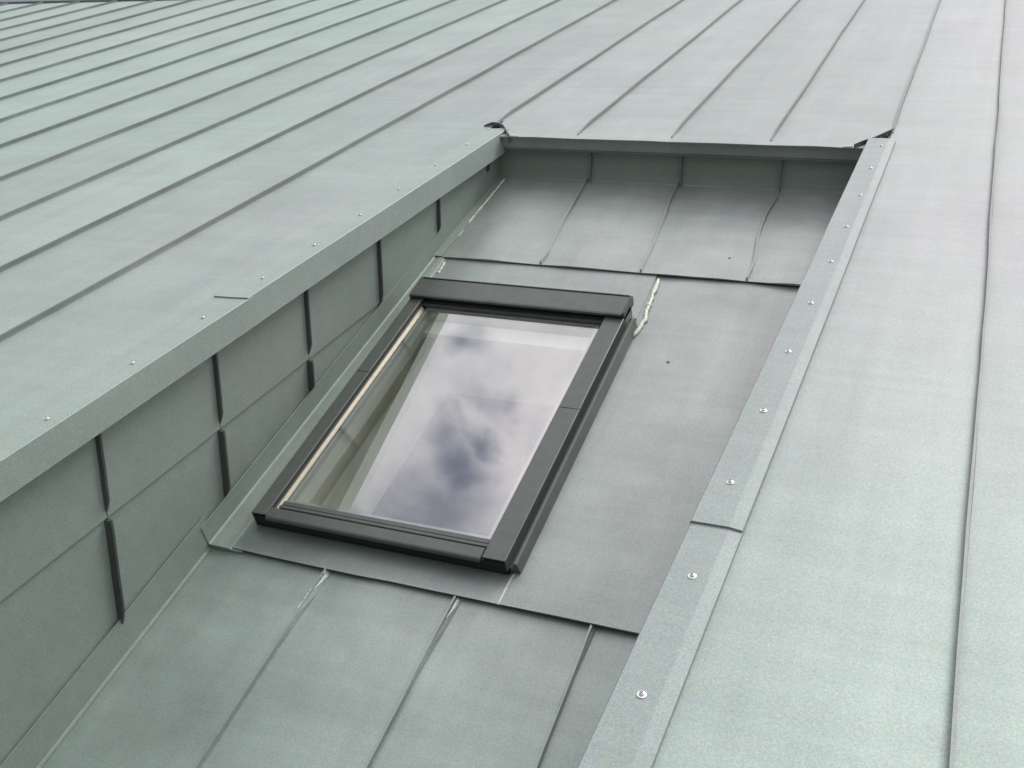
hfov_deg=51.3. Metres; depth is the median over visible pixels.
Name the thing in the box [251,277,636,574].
skylight
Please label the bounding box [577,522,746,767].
edge flashing
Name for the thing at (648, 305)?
sealant bead
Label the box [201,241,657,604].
skylight flashing
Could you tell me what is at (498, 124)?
folded corner
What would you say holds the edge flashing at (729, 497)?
attached to the roof at (164, 164)
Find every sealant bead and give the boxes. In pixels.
[437,262,444,273]
[459,179,504,234]
[633,278,659,337]
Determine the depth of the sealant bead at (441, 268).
3.98 m
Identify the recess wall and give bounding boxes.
[0,157,498,765]
[499,147,857,193]
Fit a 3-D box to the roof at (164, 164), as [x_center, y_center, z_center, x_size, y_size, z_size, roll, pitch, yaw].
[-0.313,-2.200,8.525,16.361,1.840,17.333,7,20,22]
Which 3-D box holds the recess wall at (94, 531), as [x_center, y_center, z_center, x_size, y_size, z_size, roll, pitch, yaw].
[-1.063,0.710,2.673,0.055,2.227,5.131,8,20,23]
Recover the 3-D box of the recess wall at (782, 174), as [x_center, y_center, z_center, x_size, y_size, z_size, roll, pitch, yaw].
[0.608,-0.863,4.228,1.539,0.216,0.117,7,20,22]
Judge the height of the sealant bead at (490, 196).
0.229 m
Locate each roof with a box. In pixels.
[0,0,1023,767]
[0,164,841,767]
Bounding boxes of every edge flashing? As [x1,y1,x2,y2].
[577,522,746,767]
[690,138,895,531]
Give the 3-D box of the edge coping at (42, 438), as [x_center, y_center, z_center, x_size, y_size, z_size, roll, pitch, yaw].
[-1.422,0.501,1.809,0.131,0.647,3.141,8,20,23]
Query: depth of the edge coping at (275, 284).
3.55 m
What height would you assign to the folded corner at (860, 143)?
0.058 m
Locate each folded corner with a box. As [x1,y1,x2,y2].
[484,122,509,142]
[854,128,893,147]
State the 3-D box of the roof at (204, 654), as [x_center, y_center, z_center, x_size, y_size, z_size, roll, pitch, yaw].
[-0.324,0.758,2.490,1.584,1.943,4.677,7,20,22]
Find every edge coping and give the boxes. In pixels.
[0,296,261,501]
[214,128,508,320]

